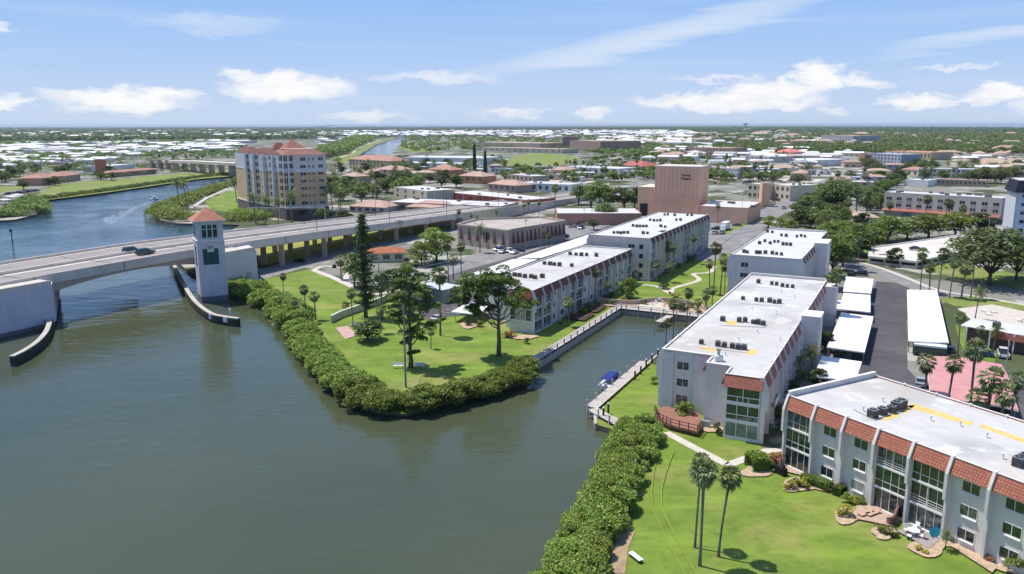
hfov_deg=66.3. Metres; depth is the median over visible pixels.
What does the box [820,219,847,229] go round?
broadleaf tree
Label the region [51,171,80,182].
riverside house
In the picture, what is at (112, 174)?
broadleaf tree
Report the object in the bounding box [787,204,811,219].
broadleaf tree
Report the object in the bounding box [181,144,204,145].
town building
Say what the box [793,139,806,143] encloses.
town house
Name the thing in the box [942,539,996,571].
wall foot bed
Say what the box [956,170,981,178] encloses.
broadleaf tree
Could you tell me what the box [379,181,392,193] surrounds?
broadleaf tree
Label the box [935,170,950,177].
broadleaf tree
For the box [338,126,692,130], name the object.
woods
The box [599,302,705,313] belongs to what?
canal terrace
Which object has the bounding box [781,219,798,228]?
broadleaf tree
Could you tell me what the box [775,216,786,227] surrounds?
broadleaf tree
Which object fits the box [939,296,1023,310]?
verge by palms
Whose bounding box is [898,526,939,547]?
grey patio
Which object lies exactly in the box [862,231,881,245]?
broadleaf tree
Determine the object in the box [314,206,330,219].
broadleaf tree
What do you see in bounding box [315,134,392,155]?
woods
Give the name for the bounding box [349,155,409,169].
villa block
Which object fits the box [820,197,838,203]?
broadleaf tree
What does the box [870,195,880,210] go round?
broadleaf tree
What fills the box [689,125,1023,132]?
woods
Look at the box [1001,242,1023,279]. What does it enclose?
broadleaf tree
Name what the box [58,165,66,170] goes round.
broadleaf tree
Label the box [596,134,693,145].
distant houses
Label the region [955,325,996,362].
garden strip
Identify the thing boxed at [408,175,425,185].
broadleaf tree
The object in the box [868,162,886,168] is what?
broadleaf tree
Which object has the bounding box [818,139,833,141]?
town house
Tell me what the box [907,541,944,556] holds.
planting bed
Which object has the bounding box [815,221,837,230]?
broadleaf tree
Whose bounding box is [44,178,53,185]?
broadleaf tree
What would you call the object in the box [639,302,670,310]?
terrace pad
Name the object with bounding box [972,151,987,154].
town house
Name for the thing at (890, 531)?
shrub
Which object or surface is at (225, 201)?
peninsula lawn
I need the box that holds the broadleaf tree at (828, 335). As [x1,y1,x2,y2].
[821,331,834,351]
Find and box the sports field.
[507,153,580,166]
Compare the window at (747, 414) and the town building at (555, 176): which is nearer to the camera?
the window at (747, 414)
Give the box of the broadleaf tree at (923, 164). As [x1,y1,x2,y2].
[918,162,934,166]
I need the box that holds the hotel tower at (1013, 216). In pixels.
[1002,178,1023,238]
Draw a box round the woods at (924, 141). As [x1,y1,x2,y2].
[691,128,1023,152]
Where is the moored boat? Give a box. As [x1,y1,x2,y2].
[598,371,618,389]
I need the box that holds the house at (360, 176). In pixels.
[340,172,369,184]
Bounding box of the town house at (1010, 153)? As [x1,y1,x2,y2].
[1004,150,1014,155]
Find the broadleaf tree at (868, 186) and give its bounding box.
[863,184,878,191]
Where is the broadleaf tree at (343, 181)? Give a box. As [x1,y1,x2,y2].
[337,178,349,185]
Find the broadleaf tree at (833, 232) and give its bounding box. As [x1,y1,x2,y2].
[828,230,841,235]
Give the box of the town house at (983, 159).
[976,158,1003,164]
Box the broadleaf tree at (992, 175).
[986,171,1003,182]
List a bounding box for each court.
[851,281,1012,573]
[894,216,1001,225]
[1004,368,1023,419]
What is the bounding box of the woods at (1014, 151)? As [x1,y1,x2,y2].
[1011,149,1023,169]
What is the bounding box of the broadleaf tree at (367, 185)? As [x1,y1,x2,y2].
[351,181,372,193]
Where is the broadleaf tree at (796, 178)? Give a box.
[788,173,807,182]
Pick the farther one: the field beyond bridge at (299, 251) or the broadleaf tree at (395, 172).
the broadleaf tree at (395, 172)
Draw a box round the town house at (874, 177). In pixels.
[865,174,886,180]
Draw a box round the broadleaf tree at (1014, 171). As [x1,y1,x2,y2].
[1006,167,1023,177]
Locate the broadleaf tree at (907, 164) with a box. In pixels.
[899,162,916,168]
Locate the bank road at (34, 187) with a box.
[0,169,226,194]
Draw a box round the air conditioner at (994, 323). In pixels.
[992,321,1001,327]
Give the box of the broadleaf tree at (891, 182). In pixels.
[883,179,894,188]
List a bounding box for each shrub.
[341,301,350,307]
[407,306,423,319]
[464,318,472,324]
[501,331,515,336]
[582,302,593,309]
[607,292,614,298]
[621,291,634,299]
[649,376,657,383]
[658,282,669,287]
[670,292,681,297]
[673,401,695,416]
[677,304,689,311]
[693,307,702,312]
[713,422,722,433]
[768,451,785,463]
[783,479,796,488]
[788,379,799,387]
[791,477,803,485]
[796,369,807,377]
[798,476,810,487]
[835,503,853,514]
[840,492,852,502]
[850,495,859,503]
[858,496,867,504]
[874,523,884,531]
[880,525,889,534]
[887,526,899,536]
[915,544,922,550]
[984,555,994,560]
[1002,555,1023,567]
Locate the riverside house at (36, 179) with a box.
[18,173,59,185]
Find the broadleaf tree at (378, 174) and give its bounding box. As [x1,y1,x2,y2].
[372,171,382,178]
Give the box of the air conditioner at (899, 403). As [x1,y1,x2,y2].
[890,399,902,410]
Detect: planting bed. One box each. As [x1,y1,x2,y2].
[460,322,477,328]
[506,335,537,338]
[702,424,722,431]
[741,464,771,475]
[783,477,814,491]
[815,484,831,490]
[835,507,857,523]
[871,527,897,539]
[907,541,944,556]
[934,539,949,545]
[996,563,1020,573]
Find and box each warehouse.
[401,155,500,164]
[412,161,482,168]
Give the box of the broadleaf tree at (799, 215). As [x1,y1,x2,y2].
[791,213,807,225]
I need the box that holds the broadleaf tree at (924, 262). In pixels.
[917,257,928,266]
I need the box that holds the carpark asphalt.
[577,225,610,229]
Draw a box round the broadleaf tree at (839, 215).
[825,211,844,219]
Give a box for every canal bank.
[332,137,393,162]
[398,140,440,151]
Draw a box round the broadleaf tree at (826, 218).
[814,214,841,226]
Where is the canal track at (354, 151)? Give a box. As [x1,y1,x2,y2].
[340,140,379,157]
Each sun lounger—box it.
[857,506,873,516]
[867,506,880,515]
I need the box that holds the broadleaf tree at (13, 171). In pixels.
[8,169,18,177]
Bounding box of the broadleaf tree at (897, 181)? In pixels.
[892,178,902,185]
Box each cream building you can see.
[747,181,779,198]
[771,183,817,200]
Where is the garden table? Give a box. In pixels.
[907,527,919,534]
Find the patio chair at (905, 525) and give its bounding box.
[903,523,907,530]
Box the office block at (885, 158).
[871,153,920,167]
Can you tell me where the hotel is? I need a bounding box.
[821,135,880,141]
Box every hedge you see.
[743,449,770,471]
[799,471,833,491]
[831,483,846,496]
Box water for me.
[0,125,1023,573]
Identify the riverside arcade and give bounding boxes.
[101,168,155,177]
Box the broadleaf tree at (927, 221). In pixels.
[912,212,950,238]
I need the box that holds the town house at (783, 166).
[767,164,794,170]
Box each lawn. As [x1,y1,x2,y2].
[0,169,228,199]
[206,190,237,211]
[261,268,619,413]
[596,364,1005,573]
[604,249,737,307]
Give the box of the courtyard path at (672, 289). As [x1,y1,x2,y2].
[633,266,716,293]
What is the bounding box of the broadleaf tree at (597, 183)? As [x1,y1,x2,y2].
[590,181,607,201]
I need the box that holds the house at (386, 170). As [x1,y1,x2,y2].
[377,165,413,177]
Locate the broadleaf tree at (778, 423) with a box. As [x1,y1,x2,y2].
[774,421,782,436]
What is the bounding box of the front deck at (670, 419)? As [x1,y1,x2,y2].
[655,405,701,436]
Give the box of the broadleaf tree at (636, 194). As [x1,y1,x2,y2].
[629,187,637,208]
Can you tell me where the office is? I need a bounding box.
[685,146,747,155]
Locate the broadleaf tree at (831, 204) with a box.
[823,203,838,209]
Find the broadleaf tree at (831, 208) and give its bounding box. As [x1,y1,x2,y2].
[818,206,834,212]
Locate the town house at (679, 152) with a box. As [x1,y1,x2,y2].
[669,151,685,157]
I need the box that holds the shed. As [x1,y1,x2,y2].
[418,281,460,303]
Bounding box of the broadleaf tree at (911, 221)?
[892,216,924,239]
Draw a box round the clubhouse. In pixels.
[961,318,1023,354]
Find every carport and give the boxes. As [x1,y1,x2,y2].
[247,207,325,219]
[451,302,486,321]
[458,259,537,284]
[516,235,587,258]
[813,356,861,379]
[827,313,873,362]
[837,293,870,315]
[843,276,873,294]
[906,290,948,351]
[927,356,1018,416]
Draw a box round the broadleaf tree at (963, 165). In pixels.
[959,163,970,167]
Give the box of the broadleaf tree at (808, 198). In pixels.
[801,195,813,204]
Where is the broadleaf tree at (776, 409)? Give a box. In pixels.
[774,402,781,420]
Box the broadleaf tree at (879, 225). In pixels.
[866,221,889,245]
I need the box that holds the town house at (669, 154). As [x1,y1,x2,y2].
[660,153,678,154]
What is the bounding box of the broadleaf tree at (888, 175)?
[884,173,897,179]
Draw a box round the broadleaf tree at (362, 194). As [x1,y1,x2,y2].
[353,187,367,201]
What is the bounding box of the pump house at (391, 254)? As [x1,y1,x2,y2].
[367,246,405,262]
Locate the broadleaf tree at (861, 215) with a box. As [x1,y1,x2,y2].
[852,212,871,222]
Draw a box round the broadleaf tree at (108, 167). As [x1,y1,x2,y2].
[103,165,113,170]
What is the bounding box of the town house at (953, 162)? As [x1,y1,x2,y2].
[950,158,973,164]
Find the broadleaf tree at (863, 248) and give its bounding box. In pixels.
[855,240,871,253]
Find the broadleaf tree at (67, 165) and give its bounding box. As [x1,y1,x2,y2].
[63,163,74,171]
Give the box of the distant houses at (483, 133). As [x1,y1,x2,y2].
[327,129,697,137]
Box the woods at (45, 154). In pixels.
[0,137,243,165]
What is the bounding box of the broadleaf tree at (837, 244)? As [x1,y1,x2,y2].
[826,234,855,274]
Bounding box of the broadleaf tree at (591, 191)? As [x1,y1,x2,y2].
[580,185,603,207]
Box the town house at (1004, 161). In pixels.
[998,160,1013,164]
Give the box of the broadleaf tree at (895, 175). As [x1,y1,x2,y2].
[890,173,904,182]
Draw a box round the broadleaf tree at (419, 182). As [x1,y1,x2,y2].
[412,178,423,184]
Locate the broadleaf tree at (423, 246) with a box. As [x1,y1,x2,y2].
[407,241,433,265]
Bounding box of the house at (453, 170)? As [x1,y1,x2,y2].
[428,165,463,179]
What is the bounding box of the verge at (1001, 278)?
[862,250,1023,289]
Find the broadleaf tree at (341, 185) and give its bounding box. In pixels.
[333,184,349,196]
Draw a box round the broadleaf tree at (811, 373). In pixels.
[806,368,829,383]
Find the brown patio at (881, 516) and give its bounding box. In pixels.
[855,504,899,525]
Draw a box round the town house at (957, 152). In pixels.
[939,150,962,154]
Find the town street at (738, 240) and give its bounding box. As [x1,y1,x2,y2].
[690,167,863,260]
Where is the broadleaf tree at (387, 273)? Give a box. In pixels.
[373,268,401,292]
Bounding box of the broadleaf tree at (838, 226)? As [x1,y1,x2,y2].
[834,221,851,230]
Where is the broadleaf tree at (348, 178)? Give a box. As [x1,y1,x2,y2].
[344,176,351,183]
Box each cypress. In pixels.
[472,143,476,168]
[483,150,487,172]
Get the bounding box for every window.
[192,223,195,237]
[200,224,218,238]
[383,255,389,259]
[395,254,401,258]
[483,232,489,239]
[675,394,687,405]
[676,378,687,387]
[677,361,688,370]
[724,420,758,442]
[725,402,759,424]
[726,387,760,406]
[740,262,748,267]
[740,272,747,277]
[820,464,833,480]
[822,444,834,460]
[823,424,836,439]
[850,478,864,494]
[852,457,866,473]
[854,437,868,452]
[915,347,944,352]
[956,526,974,545]
[959,502,977,522]
[962,479,980,498]
[998,545,1018,565]
[1001,520,1022,541]
[1005,496,1023,516]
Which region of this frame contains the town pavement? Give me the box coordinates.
[0,134,1023,190]
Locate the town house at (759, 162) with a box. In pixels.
[750,160,765,165]
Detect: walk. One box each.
[190,186,232,207]
[664,431,780,465]
[845,259,1023,304]
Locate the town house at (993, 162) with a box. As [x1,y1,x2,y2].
[981,160,1002,164]
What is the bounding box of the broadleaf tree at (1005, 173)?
[990,169,1013,183]
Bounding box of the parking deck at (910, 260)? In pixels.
[868,234,981,268]
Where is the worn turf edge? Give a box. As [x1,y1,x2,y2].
[320,326,353,383]
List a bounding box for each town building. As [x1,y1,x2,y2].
[0,147,19,148]
[0,163,17,168]
[2,156,28,158]
[3,148,23,150]
[3,160,43,165]
[5,144,39,145]
[9,146,41,147]
[25,148,65,151]
[32,150,71,153]
[42,160,62,164]
[44,158,70,162]
[50,144,69,145]
[62,147,89,150]
[64,153,90,155]
[74,158,93,163]
[75,148,102,151]
[79,144,112,146]
[79,151,113,154]
[88,149,116,150]
[94,157,114,161]
[95,142,114,144]
[100,145,132,147]
[107,147,129,150]
[115,151,134,155]
[119,141,149,143]
[119,152,143,156]
[133,148,160,150]
[141,146,165,148]
[147,142,175,144]
[164,147,192,151]
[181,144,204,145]
[191,146,209,148]
[202,147,224,152]
[210,142,241,144]
[219,144,247,147]
[224,140,250,142]
[417,166,434,169]
[477,168,491,173]
[494,167,513,174]
[536,165,552,168]
[542,170,555,173]
[549,173,566,179]
[562,176,584,181]
[573,171,595,177]
[622,170,641,176]
[641,155,653,162]
[654,148,676,149]
[657,155,680,162]
[683,155,698,160]
[708,159,733,164]
[712,154,734,157]
[713,151,736,157]
[728,158,746,164]
[737,152,749,156]
[749,151,769,153]
[750,153,775,154]
[754,168,780,173]
[768,162,797,166]
[788,166,798,175]
[789,161,813,165]
[794,154,820,157]
[799,168,816,174]
[803,151,819,152]
[816,169,831,174]
[819,155,831,157]
[821,154,839,158]
[822,153,842,158]
[834,151,864,156]
[848,175,863,181]
[852,180,878,187]
[951,156,978,161]
[971,154,991,158]
[971,165,997,169]
[987,153,1006,157]
[1010,163,1023,167]
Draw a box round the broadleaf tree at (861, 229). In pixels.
[838,222,875,254]
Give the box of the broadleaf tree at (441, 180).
[435,175,448,186]
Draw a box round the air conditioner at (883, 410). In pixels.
[877,405,888,415]
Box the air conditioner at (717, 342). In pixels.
[715,340,720,346]
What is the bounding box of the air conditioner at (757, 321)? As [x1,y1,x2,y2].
[755,318,760,324]
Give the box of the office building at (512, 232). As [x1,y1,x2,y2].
[456,216,566,248]
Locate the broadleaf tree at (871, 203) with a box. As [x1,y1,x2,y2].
[856,197,879,208]
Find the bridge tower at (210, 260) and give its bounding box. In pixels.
[188,207,227,302]
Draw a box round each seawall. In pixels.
[538,309,696,367]
[593,354,656,429]
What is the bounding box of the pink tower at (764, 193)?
[759,182,770,206]
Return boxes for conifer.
[350,212,377,317]
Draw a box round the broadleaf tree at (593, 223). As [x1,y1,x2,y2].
[588,218,599,229]
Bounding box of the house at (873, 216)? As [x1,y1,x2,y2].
[851,212,878,221]
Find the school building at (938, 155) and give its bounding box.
[885,150,952,159]
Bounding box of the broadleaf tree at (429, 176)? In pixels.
[425,173,435,182]
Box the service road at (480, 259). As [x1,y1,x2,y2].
[426,225,607,276]
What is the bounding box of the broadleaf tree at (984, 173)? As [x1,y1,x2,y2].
[975,170,990,179]
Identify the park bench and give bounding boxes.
[393,362,403,367]
[414,362,424,368]
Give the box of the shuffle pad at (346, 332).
[336,326,354,338]
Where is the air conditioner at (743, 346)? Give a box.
[741,343,746,349]
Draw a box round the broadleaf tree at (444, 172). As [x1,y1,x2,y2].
[437,170,449,179]
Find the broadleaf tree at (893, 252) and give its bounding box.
[885,247,904,263]
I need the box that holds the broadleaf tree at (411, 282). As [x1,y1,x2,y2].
[385,268,430,303]
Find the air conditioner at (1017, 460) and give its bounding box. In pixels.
[1011,454,1023,468]
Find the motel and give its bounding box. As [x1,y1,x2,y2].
[881,190,1005,222]
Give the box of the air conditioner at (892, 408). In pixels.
[886,404,896,413]
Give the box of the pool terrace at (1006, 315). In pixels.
[958,304,1023,325]
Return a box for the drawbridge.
[0,191,618,337]
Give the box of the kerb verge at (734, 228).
[717,219,759,233]
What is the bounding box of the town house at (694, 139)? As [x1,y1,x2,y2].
[691,138,702,141]
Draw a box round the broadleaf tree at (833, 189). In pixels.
[810,178,863,204]
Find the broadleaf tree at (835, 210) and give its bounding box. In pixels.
[833,206,852,215]
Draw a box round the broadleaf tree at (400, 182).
[388,178,409,188]
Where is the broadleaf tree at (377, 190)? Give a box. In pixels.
[369,186,381,198]
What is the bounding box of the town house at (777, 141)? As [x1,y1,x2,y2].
[774,140,788,142]
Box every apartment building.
[487,245,633,333]
[586,212,709,280]
[656,272,838,444]
[726,228,831,292]
[781,371,1023,573]
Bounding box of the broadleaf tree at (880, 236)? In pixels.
[865,229,885,246]
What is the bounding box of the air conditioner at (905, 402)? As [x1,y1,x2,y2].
[895,397,907,408]
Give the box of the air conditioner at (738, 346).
[735,343,740,349]
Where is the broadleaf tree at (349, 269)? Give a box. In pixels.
[341,252,361,286]
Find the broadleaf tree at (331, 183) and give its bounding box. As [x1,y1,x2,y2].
[328,182,339,196]
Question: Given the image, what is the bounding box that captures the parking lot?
[398,225,616,318]
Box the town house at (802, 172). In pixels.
[790,169,811,180]
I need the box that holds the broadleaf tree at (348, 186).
[347,183,360,196]
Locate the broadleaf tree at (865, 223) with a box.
[851,222,869,229]
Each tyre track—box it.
[651,450,684,573]
[660,452,696,573]
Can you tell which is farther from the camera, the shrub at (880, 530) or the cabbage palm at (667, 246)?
the cabbage palm at (667, 246)
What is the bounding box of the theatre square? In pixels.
[705,215,767,249]
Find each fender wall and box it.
[9,317,52,365]
[171,265,240,326]
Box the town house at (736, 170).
[726,166,740,176]
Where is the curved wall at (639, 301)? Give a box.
[596,297,708,310]
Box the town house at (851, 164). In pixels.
[841,160,861,167]
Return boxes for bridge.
[136,159,235,176]
[258,225,457,265]
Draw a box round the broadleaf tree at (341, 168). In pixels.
[337,166,345,171]
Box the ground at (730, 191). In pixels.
[0,125,1023,573]
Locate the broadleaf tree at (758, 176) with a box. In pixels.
[754,173,762,181]
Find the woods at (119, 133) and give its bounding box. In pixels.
[0,126,346,140]
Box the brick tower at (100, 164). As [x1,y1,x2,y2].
[94,159,105,171]
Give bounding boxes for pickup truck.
[996,346,1009,358]
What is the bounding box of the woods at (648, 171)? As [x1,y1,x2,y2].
[489,153,813,180]
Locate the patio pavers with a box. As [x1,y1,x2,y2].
[781,464,800,474]
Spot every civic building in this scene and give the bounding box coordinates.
[476,142,562,147]
[477,147,577,153]
[563,136,578,147]
[570,140,640,152]
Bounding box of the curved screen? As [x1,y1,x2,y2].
[886,505,898,526]
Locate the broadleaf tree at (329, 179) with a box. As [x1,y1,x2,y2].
[327,176,336,187]
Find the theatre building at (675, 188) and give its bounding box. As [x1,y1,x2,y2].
[637,164,709,215]
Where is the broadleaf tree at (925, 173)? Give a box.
[919,169,930,178]
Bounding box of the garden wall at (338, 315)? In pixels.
[330,293,391,322]
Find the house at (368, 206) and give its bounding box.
[349,199,397,213]
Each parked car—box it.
[121,246,137,252]
[135,248,155,255]
[293,258,306,262]
[430,314,446,319]
[498,249,507,253]
[509,250,519,253]
[514,247,525,251]
[834,349,844,355]
[847,269,854,274]
[854,269,867,275]
[909,246,920,249]
[915,376,927,386]
[947,345,955,354]
[978,348,994,357]
[984,406,1010,414]
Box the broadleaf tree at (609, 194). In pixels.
[595,186,618,202]
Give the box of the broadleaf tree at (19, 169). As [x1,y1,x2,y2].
[15,168,24,176]
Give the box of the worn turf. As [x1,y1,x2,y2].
[387,375,420,391]
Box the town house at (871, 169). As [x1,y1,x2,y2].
[863,168,891,173]
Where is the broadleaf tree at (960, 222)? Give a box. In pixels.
[933,211,981,234]
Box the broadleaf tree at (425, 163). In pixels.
[417,160,427,165]
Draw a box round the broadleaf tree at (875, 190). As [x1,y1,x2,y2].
[870,187,882,192]
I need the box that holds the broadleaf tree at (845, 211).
[837,208,852,220]
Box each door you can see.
[247,272,251,278]
[640,203,647,215]
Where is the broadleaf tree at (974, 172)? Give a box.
[966,171,980,178]
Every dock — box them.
[586,355,649,408]
[586,404,617,424]
[613,303,701,322]
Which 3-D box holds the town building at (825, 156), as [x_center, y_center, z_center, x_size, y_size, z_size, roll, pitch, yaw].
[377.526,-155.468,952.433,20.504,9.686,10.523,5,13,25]
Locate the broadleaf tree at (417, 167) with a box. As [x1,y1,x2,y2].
[413,165,423,170]
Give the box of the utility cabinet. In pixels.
[700,419,710,427]
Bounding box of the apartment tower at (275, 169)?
[235,140,330,219]
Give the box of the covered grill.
[774,464,787,476]
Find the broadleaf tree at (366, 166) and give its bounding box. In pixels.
[360,162,370,170]
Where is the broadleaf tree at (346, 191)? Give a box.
[336,188,347,200]
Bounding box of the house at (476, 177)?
[459,171,495,183]
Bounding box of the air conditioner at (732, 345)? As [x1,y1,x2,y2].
[730,342,734,348]
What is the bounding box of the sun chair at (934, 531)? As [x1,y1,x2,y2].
[929,526,939,538]
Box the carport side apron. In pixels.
[770,281,875,427]
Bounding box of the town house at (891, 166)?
[883,163,903,171]
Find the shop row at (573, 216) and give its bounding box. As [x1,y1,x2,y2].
[555,208,641,224]
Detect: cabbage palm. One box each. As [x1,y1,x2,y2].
[279,272,286,290]
[290,297,299,317]
[298,285,308,320]
[308,291,320,319]
[333,254,344,278]
[346,289,355,323]
[371,275,390,319]
[375,305,385,332]
[413,260,419,268]
[427,328,434,348]
[430,266,447,335]
[441,239,452,281]
[448,254,458,279]
[456,242,465,274]
[550,184,558,207]
[563,297,574,326]
[592,267,600,302]
[604,281,610,291]
[652,259,661,281]
[662,318,671,343]
[665,241,673,265]
[666,262,674,281]
[667,298,679,339]
[668,243,676,273]
[683,287,693,327]
[687,455,721,566]
[690,234,697,263]
[691,451,709,547]
[695,298,703,317]
[700,290,709,305]
[705,259,713,290]
[709,286,716,304]
[710,242,722,285]
[717,464,742,556]
[718,253,727,295]
[720,261,726,294]
[821,275,831,282]
[829,266,845,325]
[833,202,845,210]
[834,170,840,178]
[843,198,852,219]
[854,186,862,211]
[854,236,864,270]
[862,193,871,211]
[865,189,872,211]
[870,227,879,253]
[886,202,893,213]
[914,352,937,389]
[916,247,929,289]
[922,194,932,212]
[923,261,937,289]
[936,247,951,295]
[942,198,950,228]
[943,353,965,396]
[945,200,955,228]
[949,257,961,297]
[954,311,967,353]
[959,206,966,231]
[959,261,973,298]
[961,336,990,400]
[964,386,989,408]
[968,252,981,297]
[975,365,1009,409]
[976,325,986,348]
[993,383,1020,413]
[1007,370,1023,416]
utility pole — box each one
[375,255,380,296]
[403,305,406,387]
[1005,339,1009,370]
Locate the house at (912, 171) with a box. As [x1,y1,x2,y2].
[901,166,920,176]
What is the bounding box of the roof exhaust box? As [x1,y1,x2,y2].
[714,348,722,361]
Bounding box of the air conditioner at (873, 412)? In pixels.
[866,407,879,418]
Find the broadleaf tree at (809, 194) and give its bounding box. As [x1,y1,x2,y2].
[797,192,822,200]
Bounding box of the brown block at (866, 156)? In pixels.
[859,153,870,166]
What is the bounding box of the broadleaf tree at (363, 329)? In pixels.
[351,320,385,340]
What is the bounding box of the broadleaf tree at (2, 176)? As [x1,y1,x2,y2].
[0,173,6,182]
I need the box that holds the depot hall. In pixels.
[82,164,134,171]
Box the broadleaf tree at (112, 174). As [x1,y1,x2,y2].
[105,172,115,179]
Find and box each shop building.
[388,197,518,210]
[454,190,554,202]
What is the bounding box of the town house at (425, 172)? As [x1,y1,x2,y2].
[416,170,437,180]
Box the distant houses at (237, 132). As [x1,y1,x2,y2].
[0,129,342,140]
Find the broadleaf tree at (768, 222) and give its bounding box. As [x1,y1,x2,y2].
[760,215,775,227]
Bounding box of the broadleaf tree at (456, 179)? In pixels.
[448,175,462,187]
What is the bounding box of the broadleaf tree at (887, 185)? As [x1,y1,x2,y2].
[880,182,892,190]
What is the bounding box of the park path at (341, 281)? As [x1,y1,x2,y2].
[311,269,447,294]
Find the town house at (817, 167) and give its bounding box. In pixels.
[812,164,822,169]
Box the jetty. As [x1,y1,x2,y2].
[654,311,672,326]
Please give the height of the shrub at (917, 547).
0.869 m
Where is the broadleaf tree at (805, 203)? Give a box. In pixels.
[794,201,811,207]
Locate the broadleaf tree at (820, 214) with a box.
[808,209,836,223]
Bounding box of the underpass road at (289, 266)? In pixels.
[258,228,457,279]
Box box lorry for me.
[720,221,730,230]
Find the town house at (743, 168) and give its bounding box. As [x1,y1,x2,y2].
[736,165,748,175]
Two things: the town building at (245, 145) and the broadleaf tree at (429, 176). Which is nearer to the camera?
the broadleaf tree at (429, 176)
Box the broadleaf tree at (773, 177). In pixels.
[767,174,779,181]
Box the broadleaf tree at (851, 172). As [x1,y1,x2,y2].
[844,170,856,175]
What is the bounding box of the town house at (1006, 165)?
[998,164,1012,169]
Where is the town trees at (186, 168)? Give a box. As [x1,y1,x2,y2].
[1,152,1016,182]
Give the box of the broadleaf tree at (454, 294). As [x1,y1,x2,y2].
[446,285,470,306]
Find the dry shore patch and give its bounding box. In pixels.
[611,525,634,573]
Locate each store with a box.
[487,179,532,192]
[526,181,582,192]
[568,165,636,174]
[619,160,656,168]
[661,142,715,146]
[745,154,792,162]
[793,158,848,165]
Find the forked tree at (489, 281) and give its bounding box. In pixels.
[456,264,539,355]
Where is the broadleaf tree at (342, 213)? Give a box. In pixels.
[333,210,354,217]
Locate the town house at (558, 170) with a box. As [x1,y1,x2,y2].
[551,166,576,175]
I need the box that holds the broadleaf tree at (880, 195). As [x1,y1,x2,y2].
[872,192,884,208]
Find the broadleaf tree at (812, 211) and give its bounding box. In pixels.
[805,208,822,218]
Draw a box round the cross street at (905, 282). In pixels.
[831,256,988,297]
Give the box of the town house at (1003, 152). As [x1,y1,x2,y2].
[994,151,1008,155]
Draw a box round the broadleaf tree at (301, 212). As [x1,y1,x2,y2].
[296,208,307,214]
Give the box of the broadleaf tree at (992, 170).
[980,166,994,171]
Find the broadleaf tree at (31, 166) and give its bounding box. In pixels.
[28,164,40,172]
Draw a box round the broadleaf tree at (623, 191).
[612,187,635,207]
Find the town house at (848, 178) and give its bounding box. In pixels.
[834,175,851,182]
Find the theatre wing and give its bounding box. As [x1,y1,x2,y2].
[699,200,760,223]
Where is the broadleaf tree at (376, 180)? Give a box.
[374,178,383,187]
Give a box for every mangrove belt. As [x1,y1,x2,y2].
[0,194,55,216]
[40,172,228,198]
[142,177,272,221]
[227,207,336,218]
[227,276,316,325]
[280,317,378,390]
[333,355,540,413]
[529,412,665,573]
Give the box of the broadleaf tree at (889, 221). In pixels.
[868,215,914,241]
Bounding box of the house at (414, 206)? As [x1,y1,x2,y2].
[405,200,450,209]
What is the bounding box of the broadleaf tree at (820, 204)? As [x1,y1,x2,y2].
[812,200,829,210]
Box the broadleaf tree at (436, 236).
[417,227,456,261]
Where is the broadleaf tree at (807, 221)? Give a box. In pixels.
[802,214,816,227]
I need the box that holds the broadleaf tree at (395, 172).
[390,170,402,176]
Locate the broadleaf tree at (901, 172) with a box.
[893,169,908,175]
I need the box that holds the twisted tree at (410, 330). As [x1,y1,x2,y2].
[380,261,441,367]
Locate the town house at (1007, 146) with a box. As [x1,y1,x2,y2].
[992,145,1012,151]
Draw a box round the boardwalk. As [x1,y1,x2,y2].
[532,303,621,359]
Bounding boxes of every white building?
[394,185,454,199]
[905,178,936,186]
[917,167,974,177]
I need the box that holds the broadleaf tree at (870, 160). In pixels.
[861,158,877,165]
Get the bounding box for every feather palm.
[171,176,183,202]
[178,179,188,203]
[228,176,236,201]
[245,191,259,223]
[258,194,271,225]
[270,194,284,224]
[283,187,297,222]
[322,183,336,217]
[333,186,348,209]
[334,184,339,207]
[367,171,375,183]
[403,168,411,176]
[435,168,442,176]
[474,223,485,252]
[793,352,809,383]
[802,341,823,369]
[928,165,935,178]
[939,528,954,549]
[972,284,988,318]
[989,325,1005,350]
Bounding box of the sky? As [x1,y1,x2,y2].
[0,0,1023,126]
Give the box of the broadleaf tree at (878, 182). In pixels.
[871,179,884,188]
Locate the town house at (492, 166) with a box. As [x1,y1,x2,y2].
[489,164,501,171]
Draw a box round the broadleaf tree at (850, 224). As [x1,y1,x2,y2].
[842,220,854,227]
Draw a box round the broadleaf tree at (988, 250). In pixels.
[937,226,1023,284]
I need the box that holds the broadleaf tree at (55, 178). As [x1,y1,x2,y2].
[49,176,59,185]
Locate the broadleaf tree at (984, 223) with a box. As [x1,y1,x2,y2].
[965,212,1002,233]
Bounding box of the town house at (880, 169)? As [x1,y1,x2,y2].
[872,168,890,172]
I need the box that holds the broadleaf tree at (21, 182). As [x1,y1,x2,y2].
[16,180,29,188]
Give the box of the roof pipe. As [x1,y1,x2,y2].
[853,409,901,419]
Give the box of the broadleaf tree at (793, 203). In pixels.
[787,200,815,208]
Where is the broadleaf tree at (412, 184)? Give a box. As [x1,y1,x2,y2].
[406,180,415,185]
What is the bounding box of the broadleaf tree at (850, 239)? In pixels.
[833,232,857,265]
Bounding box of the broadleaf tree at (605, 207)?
[591,202,618,211]
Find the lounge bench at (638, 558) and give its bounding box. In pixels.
[628,551,643,562]
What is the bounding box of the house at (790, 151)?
[773,148,804,153]
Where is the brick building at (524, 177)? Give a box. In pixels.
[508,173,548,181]
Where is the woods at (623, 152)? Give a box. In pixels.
[400,132,698,156]
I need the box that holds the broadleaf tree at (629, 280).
[616,277,638,294]
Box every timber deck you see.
[566,309,594,320]
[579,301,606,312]
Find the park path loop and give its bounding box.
[312,261,448,283]
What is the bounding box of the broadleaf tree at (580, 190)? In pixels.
[569,184,585,204]
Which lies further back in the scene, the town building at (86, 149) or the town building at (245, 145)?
the town building at (245, 145)

